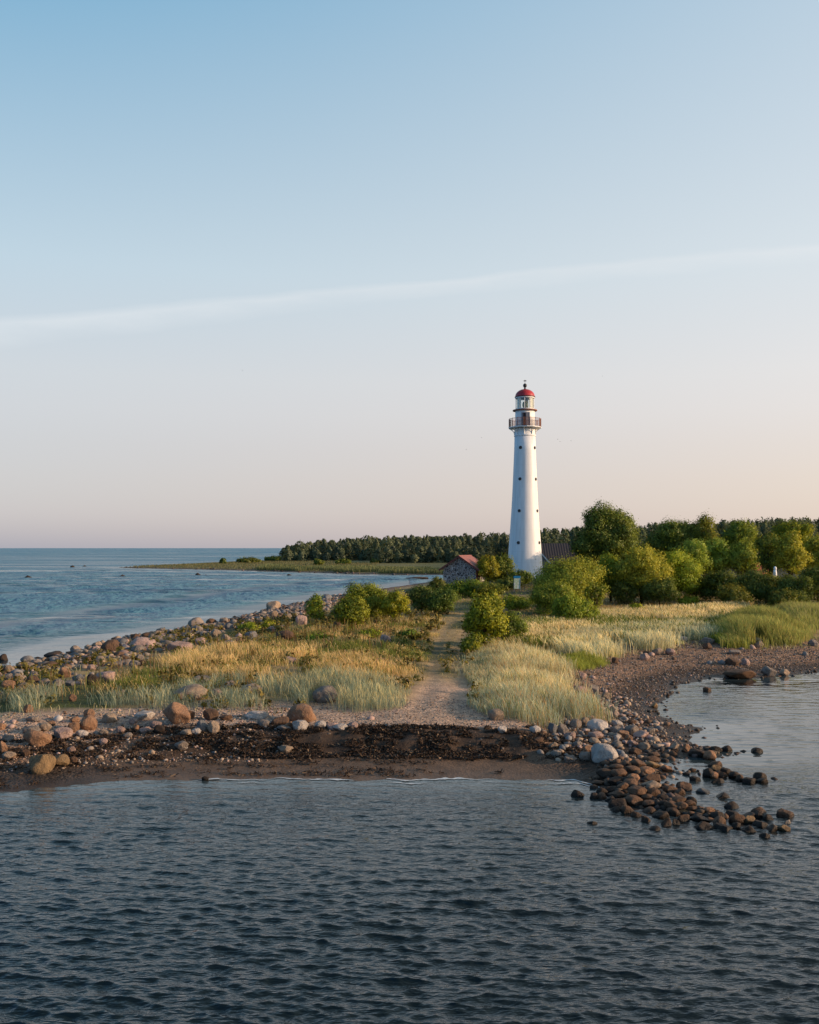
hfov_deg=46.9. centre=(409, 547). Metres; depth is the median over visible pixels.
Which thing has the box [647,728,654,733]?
rock
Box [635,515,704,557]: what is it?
tree
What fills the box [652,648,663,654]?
rock
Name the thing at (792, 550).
tree
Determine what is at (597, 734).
boulder
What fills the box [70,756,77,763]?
rock
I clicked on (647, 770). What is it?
rock
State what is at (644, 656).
rock
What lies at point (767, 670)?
boulder
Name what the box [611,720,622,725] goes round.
rock
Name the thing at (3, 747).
rock
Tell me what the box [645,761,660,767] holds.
rock
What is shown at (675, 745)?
rock
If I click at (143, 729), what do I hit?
rock
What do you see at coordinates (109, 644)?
boulder
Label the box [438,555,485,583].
stone hut
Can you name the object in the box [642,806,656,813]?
rock
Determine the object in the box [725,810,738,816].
rock
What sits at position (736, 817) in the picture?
rock
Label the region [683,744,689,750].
rock
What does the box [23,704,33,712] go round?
rock
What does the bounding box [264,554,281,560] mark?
bush
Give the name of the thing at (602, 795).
rock
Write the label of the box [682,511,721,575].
tree
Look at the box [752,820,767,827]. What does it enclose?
rock
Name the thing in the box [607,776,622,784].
rock
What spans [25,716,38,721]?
boulder
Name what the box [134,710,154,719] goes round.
boulder
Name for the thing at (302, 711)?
boulder
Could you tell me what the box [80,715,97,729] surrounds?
boulder
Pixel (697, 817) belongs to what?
boulder
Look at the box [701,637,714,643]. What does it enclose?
rock
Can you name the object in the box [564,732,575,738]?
rock
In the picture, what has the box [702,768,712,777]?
rock
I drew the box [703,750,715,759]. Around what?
rock
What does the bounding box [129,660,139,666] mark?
rock
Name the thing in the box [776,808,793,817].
boulder
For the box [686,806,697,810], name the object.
rock
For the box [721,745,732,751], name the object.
rock
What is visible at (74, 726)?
rock
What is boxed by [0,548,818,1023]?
sea
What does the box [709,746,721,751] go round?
rock
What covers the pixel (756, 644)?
rock
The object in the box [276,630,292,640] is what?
boulder
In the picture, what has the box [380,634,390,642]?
rock
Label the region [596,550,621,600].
tree
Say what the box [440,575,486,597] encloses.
bush
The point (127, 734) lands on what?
rock
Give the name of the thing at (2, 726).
rock
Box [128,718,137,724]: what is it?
rock
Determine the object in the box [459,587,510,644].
tall bush
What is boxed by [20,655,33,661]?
rock
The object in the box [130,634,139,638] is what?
rock
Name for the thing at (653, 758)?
rock
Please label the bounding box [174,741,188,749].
rock
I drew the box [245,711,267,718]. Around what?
boulder
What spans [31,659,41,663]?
rock
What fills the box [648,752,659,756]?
rock
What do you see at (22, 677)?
boulder
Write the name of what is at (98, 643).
rock
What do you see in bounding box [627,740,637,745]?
rock
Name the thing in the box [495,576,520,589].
bush
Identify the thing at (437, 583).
bush
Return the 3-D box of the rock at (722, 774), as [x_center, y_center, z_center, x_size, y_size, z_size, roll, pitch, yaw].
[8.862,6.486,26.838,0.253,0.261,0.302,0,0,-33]
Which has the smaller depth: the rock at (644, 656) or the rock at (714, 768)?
the rock at (714, 768)
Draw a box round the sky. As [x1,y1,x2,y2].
[0,0,818,547]
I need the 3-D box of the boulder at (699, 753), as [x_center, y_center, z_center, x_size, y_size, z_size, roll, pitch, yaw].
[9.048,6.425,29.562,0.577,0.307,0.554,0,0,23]
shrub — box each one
[609,579,639,603]
[637,574,680,604]
[683,578,713,599]
[698,568,739,600]
[714,581,754,602]
[727,565,780,604]
[754,567,793,602]
[764,588,797,605]
[773,572,816,601]
[797,564,818,602]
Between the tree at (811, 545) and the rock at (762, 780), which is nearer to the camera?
the rock at (762, 780)
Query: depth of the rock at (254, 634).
58.24 m
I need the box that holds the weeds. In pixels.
[0,608,485,708]
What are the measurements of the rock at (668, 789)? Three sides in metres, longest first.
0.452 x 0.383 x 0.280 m
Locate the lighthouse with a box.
[508,380,542,577]
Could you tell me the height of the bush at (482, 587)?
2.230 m
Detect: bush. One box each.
[219,558,226,563]
[236,556,262,562]
[236,620,260,630]
[260,618,276,628]
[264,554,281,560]
[302,593,326,620]
[304,629,331,641]
[313,558,324,564]
[329,592,371,630]
[335,558,350,563]
[342,579,390,617]
[359,627,381,637]
[370,558,381,562]
[376,587,410,620]
[393,628,421,637]
[404,584,432,612]
[422,586,461,612]
[426,575,445,591]
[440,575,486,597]
[456,631,486,653]
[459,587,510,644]
[471,581,508,596]
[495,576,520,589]
[500,593,533,609]
[500,609,530,638]
[505,569,533,585]
[525,577,577,614]
[527,553,611,600]
[547,590,603,618]
[581,578,610,607]
[628,602,642,608]
[677,594,700,605]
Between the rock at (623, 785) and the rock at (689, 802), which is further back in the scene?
the rock at (623, 785)
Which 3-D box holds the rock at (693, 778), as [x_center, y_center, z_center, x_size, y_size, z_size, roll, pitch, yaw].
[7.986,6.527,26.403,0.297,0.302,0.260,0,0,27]
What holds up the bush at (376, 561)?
on the ground at (434, 685)
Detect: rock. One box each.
[0,654,7,660]
[0,673,12,679]
[0,723,6,729]
[0,741,6,752]
[1,680,14,690]
[2,751,15,758]
[3,665,14,672]
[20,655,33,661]
[21,749,30,756]
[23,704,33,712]
[26,675,39,684]
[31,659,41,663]
[38,678,49,685]
[39,722,51,730]
[53,679,63,685]
[65,680,74,685]
[67,746,75,752]
[68,694,76,701]
[68,722,80,732]
[70,645,80,650]
[70,716,79,721]
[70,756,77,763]
[72,674,83,680]
[75,730,88,737]
[83,709,94,715]
[85,674,98,684]
[86,664,95,670]
[92,641,101,645]
[96,656,105,665]
[99,729,107,734]
[99,738,107,744]
[112,661,121,667]
[114,652,123,655]
[116,726,125,732]
[121,659,130,664]
[123,732,132,737]
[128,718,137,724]
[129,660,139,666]
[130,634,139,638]
[130,645,144,651]
[132,724,138,729]
[135,654,143,659]
[139,727,150,732]
[141,632,149,636]
[149,721,161,727]
[154,648,162,652]
[154,725,164,732]
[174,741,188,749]
[181,729,191,734]
[189,711,194,718]
[191,728,200,734]
[193,625,202,631]
[195,637,205,644]
[196,720,207,731]
[206,618,215,622]
[207,720,219,733]
[211,629,220,636]
[219,714,232,720]
[221,634,231,640]
[224,623,232,628]
[245,631,256,638]
[257,719,269,726]
[266,601,280,608]
[269,610,277,616]
[285,656,296,662]
[285,721,292,726]
[295,615,306,624]
[315,720,326,727]
[321,594,331,598]
[327,722,337,730]
[347,721,357,727]
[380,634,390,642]
[498,726,506,732]
[529,725,540,732]
[534,737,542,743]
[548,723,556,733]
[548,742,557,747]
[551,750,560,756]
[556,724,568,733]
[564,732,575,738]
[564,755,574,762]
[569,719,581,728]
[571,790,584,796]
[572,740,581,745]
[579,672,586,678]
[579,751,590,760]
[581,717,588,725]
[583,745,591,751]
[589,737,598,742]
[590,685,598,693]
[590,792,598,798]
[592,780,603,784]
[596,787,608,793]
[598,792,606,799]
[601,692,611,699]
[604,786,616,791]
[604,796,614,801]
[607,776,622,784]
[609,764,623,768]
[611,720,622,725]
[611,740,621,744]
[611,768,626,776]
[611,806,620,811]
[612,657,618,662]
[614,734,620,740]
[617,730,628,736]
[617,782,628,789]
[620,805,633,812]
[622,778,637,785]
[624,734,632,740]
[625,765,639,771]
[627,719,636,724]
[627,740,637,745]
[627,773,639,780]
[629,747,641,754]
[630,759,645,767]
[631,811,641,816]
[638,742,649,749]
[640,653,649,659]
[640,766,654,773]
[641,794,652,799]
[641,816,650,821]
[642,756,660,761]
[642,800,654,806]
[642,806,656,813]
[644,774,660,782]
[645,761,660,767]
[646,787,660,796]
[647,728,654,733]
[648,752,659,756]
[648,825,660,830]
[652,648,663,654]
[656,794,668,799]
[658,800,666,805]
[660,765,672,771]
[661,818,671,826]
[662,785,677,792]
[664,800,676,808]
[665,648,674,654]
[666,807,679,815]
[670,743,679,749]
[672,788,685,795]
[672,818,679,824]
[676,801,687,809]
[677,781,691,790]
[677,814,689,821]
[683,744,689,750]
[685,800,694,805]
[686,796,696,802]
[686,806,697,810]
[689,775,700,780]
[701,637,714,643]
[702,643,711,648]
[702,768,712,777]
[703,687,710,691]
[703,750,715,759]
[703,807,714,812]
[708,761,722,766]
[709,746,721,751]
[710,771,718,778]
[710,812,725,818]
[711,765,720,771]
[711,778,724,783]
[713,816,725,823]
[717,771,726,777]
[720,767,730,773]
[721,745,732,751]
[724,801,738,808]
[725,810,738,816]
[728,650,740,653]
[728,771,738,777]
[728,813,745,823]
[731,822,740,829]
[736,774,743,780]
[741,658,749,664]
[742,777,756,783]
[744,812,755,816]
[745,815,754,822]
[750,807,766,814]
[751,747,762,752]
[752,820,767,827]
[753,772,766,778]
[754,640,763,647]
[755,812,762,817]
[756,778,767,782]
[759,833,769,837]
[762,814,773,819]
[766,824,777,831]
[777,824,790,830]
[779,669,789,675]
[808,639,818,645]
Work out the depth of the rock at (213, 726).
30.14 m
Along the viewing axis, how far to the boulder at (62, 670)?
41.69 m
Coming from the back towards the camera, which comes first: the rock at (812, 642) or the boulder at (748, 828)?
the rock at (812, 642)
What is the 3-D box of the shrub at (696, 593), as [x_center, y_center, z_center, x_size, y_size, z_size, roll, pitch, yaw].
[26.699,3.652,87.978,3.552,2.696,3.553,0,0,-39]
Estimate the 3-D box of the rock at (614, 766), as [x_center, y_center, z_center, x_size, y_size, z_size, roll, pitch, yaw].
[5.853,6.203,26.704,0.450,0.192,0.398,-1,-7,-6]
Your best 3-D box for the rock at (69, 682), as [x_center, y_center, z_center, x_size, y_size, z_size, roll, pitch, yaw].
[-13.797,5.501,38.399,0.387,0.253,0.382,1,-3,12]
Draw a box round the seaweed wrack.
[0,722,611,788]
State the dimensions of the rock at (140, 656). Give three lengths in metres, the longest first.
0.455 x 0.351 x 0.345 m
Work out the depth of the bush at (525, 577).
115.46 m
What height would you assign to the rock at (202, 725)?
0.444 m
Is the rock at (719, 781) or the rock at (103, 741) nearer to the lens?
the rock at (719, 781)
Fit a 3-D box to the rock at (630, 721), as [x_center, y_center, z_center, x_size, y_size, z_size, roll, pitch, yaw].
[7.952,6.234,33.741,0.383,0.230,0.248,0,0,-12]
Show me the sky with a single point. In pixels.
(392, 217)
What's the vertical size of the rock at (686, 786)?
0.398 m
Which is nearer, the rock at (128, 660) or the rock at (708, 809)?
the rock at (708, 809)
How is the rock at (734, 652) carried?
on the ground at (434, 685)
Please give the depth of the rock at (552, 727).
31.20 m
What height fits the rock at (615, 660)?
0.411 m
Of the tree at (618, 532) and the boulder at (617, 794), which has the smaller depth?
the boulder at (617, 794)
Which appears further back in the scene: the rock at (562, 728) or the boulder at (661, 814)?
the rock at (562, 728)
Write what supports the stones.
on the ground at (434, 685)
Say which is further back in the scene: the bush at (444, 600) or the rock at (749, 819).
the bush at (444, 600)
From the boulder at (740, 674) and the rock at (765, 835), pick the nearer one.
the rock at (765, 835)
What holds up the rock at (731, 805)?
on the ground at (434, 685)
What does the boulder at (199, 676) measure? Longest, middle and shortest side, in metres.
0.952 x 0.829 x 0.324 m
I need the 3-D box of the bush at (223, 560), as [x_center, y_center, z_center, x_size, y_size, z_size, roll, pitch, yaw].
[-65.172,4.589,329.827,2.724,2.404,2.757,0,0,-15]
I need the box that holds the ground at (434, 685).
[0,559,818,813]
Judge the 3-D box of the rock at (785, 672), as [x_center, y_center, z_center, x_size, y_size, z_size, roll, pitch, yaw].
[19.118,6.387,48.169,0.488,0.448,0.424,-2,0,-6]
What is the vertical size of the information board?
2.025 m
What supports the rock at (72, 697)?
on the ground at (434, 685)
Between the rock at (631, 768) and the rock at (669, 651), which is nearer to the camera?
the rock at (631, 768)
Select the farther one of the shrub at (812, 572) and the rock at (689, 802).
the shrub at (812, 572)
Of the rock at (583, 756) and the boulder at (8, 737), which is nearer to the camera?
the rock at (583, 756)
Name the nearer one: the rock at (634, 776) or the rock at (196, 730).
the rock at (634, 776)
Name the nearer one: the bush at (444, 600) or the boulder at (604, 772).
the boulder at (604, 772)
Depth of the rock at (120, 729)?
30.68 m
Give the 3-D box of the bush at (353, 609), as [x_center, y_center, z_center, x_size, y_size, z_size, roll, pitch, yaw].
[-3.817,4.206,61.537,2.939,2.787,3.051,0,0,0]
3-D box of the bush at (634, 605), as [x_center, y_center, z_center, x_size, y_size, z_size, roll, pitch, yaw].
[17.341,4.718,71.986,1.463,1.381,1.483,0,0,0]
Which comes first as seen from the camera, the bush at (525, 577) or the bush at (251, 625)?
the bush at (251, 625)
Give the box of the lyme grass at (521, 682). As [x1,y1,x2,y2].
[0,616,722,731]
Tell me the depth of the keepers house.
168.70 m
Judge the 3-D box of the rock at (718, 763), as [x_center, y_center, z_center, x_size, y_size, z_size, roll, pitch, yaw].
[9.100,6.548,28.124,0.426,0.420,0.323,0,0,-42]
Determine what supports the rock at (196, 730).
on the ground at (434, 685)
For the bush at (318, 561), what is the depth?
298.75 m
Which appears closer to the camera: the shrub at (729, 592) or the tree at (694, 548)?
the shrub at (729, 592)
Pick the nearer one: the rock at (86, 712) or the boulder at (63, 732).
the boulder at (63, 732)
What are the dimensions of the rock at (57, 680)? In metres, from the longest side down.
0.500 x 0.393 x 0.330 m
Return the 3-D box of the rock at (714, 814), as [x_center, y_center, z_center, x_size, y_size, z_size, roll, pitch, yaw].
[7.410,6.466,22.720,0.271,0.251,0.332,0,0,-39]
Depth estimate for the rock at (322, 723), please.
30.63 m
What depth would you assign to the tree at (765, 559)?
105.52 m
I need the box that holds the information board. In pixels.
[514,576,520,590]
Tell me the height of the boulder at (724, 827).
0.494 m
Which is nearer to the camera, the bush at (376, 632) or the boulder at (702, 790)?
the boulder at (702, 790)
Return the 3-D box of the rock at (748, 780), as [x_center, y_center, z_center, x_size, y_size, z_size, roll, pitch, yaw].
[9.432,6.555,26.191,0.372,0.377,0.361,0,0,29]
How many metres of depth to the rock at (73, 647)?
59.08 m
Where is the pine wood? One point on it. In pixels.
(566, 535)
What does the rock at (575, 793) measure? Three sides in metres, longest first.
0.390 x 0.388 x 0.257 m
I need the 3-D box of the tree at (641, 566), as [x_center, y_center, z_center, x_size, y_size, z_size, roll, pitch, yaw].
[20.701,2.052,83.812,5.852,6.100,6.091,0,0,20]
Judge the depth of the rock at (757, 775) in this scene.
26.59 m
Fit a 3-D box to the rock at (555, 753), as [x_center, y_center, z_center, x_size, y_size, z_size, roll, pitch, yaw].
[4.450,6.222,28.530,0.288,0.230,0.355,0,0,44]
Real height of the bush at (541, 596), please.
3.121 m
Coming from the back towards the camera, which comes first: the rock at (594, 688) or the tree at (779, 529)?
the tree at (779, 529)
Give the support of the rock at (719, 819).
on the ground at (434, 685)
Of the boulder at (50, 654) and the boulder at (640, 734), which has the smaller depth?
the boulder at (640, 734)
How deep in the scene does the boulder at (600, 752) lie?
27.74 m
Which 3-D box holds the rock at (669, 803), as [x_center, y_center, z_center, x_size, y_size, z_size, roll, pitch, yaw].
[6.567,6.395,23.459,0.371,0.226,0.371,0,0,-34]
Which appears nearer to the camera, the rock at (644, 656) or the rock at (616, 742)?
the rock at (616, 742)
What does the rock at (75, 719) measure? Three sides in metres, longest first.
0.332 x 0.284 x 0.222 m
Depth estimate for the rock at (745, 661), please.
50.33 m
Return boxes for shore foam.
[200,777,591,785]
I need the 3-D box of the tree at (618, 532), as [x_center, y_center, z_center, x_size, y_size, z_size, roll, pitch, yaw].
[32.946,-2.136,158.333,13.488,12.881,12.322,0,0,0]
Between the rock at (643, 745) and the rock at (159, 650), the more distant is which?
the rock at (159, 650)
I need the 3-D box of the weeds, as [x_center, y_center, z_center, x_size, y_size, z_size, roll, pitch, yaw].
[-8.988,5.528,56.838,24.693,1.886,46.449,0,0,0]
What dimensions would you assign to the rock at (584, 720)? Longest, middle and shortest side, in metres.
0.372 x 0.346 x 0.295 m
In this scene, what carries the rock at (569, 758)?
on the ground at (434, 685)
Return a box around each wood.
[278,531,509,562]
[540,516,818,563]
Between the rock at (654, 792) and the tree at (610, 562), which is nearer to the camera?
the rock at (654, 792)
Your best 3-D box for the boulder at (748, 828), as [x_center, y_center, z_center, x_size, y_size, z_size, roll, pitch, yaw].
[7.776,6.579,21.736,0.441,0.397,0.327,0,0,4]
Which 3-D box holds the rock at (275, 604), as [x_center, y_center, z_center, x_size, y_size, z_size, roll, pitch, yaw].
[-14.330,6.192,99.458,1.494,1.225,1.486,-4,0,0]
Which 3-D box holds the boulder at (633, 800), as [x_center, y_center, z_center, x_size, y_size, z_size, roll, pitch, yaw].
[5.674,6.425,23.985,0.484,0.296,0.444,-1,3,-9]
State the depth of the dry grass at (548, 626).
49.41 m
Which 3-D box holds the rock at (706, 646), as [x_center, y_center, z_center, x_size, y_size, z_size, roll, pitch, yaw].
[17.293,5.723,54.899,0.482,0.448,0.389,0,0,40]
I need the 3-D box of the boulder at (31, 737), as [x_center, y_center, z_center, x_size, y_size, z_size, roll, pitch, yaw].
[-11.522,5.895,29.209,0.839,0.567,0.658,4,-2,0]
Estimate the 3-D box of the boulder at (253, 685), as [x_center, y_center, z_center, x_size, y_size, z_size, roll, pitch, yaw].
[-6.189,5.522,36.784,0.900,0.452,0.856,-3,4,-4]
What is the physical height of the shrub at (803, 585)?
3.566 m
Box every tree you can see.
[475,553,501,582]
[487,547,517,582]
[568,496,641,561]
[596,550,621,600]
[609,542,674,602]
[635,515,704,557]
[662,546,708,599]
[677,538,713,577]
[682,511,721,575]
[700,530,738,574]
[721,518,761,570]
[726,537,760,576]
[753,531,784,574]
[769,519,816,555]
[769,528,813,576]
[802,533,818,568]
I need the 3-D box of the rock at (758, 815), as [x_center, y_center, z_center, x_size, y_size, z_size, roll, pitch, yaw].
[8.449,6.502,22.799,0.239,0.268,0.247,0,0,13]
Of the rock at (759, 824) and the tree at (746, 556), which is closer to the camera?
the rock at (759, 824)
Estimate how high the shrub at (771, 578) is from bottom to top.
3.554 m
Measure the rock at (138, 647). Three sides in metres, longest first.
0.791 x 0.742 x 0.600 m
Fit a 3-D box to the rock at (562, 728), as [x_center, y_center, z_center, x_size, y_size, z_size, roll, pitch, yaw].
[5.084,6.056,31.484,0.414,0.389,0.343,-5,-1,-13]
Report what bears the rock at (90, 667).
on the ground at (434, 685)
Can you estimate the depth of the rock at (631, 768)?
26.31 m
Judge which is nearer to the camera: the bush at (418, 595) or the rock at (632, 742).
the rock at (632, 742)
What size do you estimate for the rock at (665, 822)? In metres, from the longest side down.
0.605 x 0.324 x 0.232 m
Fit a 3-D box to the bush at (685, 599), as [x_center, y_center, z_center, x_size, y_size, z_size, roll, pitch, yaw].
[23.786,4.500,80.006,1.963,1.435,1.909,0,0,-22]
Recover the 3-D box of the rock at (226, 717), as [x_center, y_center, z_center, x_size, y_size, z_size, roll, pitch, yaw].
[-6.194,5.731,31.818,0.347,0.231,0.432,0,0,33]
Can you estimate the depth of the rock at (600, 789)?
24.86 m
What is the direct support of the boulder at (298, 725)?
on the ground at (434, 685)
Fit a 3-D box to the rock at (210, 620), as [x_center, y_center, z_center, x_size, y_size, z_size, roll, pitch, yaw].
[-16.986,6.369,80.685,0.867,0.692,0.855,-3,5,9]
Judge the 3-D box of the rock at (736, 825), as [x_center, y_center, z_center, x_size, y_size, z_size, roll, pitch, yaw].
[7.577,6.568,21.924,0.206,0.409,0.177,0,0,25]
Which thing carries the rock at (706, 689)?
on the ground at (434, 685)
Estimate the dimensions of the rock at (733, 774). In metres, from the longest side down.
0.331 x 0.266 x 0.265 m
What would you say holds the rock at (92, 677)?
on the ground at (434, 685)
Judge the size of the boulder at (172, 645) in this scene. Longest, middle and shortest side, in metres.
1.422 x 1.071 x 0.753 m
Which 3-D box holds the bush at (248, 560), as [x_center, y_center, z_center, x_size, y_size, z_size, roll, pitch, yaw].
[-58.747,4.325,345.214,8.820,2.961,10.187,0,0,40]
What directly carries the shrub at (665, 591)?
on the ground at (434, 685)
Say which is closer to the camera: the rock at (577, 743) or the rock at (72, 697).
the rock at (577, 743)
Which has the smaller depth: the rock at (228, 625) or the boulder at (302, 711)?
the boulder at (302, 711)
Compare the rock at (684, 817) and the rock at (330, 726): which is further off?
the rock at (330, 726)
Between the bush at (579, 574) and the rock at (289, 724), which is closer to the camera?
the rock at (289, 724)
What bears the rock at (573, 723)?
on the ground at (434, 685)
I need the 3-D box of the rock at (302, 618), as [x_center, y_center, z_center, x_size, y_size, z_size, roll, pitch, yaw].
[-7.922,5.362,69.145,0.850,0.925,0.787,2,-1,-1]
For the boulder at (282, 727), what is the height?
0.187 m
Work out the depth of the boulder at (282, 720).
31.04 m
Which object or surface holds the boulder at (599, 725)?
on the ground at (434, 685)
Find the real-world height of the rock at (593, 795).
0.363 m
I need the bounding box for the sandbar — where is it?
[404,577,427,578]
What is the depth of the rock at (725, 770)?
27.11 m
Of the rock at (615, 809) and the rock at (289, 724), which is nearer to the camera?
the rock at (615, 809)
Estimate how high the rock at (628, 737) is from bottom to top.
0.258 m
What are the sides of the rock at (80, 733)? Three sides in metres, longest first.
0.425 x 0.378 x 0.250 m
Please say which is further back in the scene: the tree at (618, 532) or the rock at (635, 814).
the tree at (618, 532)
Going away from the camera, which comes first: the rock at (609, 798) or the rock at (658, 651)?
the rock at (609, 798)
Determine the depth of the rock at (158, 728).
30.30 m
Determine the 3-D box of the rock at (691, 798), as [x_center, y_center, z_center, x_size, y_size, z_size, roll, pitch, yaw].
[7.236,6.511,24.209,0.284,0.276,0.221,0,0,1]
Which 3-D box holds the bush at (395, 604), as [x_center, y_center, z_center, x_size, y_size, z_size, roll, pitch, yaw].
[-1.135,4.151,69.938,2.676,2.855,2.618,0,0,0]
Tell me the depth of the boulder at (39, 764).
26.73 m
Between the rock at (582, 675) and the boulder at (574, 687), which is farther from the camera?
the rock at (582, 675)
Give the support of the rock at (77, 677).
on the ground at (434, 685)
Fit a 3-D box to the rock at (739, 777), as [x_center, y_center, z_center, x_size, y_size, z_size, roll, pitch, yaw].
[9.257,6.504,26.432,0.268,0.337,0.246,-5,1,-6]
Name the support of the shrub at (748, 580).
on the ground at (434, 685)
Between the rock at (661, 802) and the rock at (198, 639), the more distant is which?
the rock at (198, 639)
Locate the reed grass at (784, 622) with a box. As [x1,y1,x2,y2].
[130,559,818,669]
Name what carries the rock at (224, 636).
on the ground at (434, 685)
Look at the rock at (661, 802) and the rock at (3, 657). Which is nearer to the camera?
the rock at (661, 802)
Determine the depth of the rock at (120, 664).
45.21 m
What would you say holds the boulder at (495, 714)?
on the ground at (434, 685)
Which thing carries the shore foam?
on the sea
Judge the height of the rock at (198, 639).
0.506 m
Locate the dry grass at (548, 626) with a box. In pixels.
[0,600,756,704]
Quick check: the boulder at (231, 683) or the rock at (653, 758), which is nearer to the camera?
the rock at (653, 758)
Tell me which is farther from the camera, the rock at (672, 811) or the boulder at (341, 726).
the boulder at (341, 726)
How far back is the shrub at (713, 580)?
85.52 m
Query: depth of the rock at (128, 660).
46.37 m
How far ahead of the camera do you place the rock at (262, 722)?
30.75 m
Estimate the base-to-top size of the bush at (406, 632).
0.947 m
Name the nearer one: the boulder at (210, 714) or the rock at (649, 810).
the rock at (649, 810)
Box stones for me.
[0,565,818,826]
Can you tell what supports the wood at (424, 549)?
on the ground at (434, 685)
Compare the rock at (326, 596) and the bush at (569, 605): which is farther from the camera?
the rock at (326, 596)
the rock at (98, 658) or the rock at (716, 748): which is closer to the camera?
the rock at (716, 748)
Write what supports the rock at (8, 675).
on the ground at (434, 685)
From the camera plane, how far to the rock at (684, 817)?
22.46 m
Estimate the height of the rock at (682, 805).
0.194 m
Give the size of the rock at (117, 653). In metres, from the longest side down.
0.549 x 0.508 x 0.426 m
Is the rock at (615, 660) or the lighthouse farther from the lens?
the lighthouse
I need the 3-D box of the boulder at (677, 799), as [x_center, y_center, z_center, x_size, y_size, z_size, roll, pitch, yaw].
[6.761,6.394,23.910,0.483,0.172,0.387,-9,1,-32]
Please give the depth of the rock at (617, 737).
30.79 m
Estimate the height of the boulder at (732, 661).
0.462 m
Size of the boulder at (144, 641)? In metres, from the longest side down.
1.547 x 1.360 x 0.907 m
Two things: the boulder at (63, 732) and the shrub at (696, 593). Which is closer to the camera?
the boulder at (63, 732)
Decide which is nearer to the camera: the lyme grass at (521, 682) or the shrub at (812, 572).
the lyme grass at (521, 682)
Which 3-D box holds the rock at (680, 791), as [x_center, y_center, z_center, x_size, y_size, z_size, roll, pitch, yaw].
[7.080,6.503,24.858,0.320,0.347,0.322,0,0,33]
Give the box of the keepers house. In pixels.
[541,543,577,571]
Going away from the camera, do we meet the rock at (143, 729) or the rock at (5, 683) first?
the rock at (143, 729)
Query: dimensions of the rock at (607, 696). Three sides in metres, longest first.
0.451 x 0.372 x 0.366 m
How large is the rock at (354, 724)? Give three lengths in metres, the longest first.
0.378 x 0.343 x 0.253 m
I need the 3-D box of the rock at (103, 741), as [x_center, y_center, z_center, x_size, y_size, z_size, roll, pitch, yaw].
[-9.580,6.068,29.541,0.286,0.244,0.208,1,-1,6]
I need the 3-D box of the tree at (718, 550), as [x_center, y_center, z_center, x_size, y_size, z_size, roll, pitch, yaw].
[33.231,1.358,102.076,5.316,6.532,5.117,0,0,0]
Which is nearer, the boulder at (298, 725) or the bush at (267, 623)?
the boulder at (298, 725)
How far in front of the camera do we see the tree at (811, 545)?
103.36 m
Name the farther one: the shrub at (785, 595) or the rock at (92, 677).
the shrub at (785, 595)
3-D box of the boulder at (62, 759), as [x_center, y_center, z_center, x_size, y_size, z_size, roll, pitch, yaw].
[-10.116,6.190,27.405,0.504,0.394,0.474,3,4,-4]
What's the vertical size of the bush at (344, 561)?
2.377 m
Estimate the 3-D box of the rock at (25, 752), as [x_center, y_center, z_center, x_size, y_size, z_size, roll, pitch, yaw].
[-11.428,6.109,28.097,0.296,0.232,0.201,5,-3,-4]
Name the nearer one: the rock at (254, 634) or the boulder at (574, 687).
the boulder at (574, 687)
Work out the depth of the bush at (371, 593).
71.13 m
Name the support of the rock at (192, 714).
on the ground at (434, 685)
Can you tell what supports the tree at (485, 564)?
on the ground at (434, 685)
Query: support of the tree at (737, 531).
on the ground at (434, 685)
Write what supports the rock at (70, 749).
on the ground at (434, 685)
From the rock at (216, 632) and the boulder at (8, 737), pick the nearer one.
the boulder at (8, 737)
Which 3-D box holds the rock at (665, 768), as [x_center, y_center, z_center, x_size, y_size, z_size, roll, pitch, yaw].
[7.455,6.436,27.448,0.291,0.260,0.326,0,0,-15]
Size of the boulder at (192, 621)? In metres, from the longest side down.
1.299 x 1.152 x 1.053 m
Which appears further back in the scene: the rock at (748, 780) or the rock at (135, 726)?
the rock at (135, 726)
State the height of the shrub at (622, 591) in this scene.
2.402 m
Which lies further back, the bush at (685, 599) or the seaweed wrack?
the bush at (685, 599)
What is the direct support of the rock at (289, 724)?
on the ground at (434, 685)
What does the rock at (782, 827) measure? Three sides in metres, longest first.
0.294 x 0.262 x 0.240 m
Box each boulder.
[2,734,14,741]
[11,673,26,682]
[22,725,40,732]
[23,729,51,746]
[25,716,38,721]
[29,754,55,774]
[44,651,61,657]
[53,727,72,738]
[55,754,69,765]
[58,667,70,676]
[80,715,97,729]
[96,671,115,681]
[101,639,121,650]
[101,713,116,722]
[130,637,155,648]
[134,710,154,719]
[163,702,190,723]
[167,641,192,651]
[173,684,207,700]
[188,617,203,625]
[194,675,211,682]
[203,708,218,719]
[224,680,235,687]
[241,683,261,692]
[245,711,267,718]
[271,716,288,723]
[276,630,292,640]
[276,725,290,729]
[279,745,293,752]
[287,703,315,721]
[292,720,308,730]
[312,685,337,702]
[333,723,347,729]
[488,708,503,720]
[573,685,586,693]
[586,719,607,731]
[588,731,603,738]
[591,743,618,762]
[596,768,612,777]
[606,790,626,797]
[608,798,627,806]
[609,726,623,733]
[624,725,638,734]
[625,795,642,805]
[628,785,646,795]
[633,730,648,737]
[641,780,660,787]
[652,810,669,818]
[671,796,685,801]
[688,748,704,757]
[690,814,709,821]
[694,821,714,829]
[695,788,709,793]
[713,823,732,831]
[716,792,729,798]
[722,669,755,678]
[725,658,739,665]
[739,825,756,832]
[761,666,776,675]
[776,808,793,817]
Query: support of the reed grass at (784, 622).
on the ground at (434, 685)
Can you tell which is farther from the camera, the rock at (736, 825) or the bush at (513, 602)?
the bush at (513, 602)

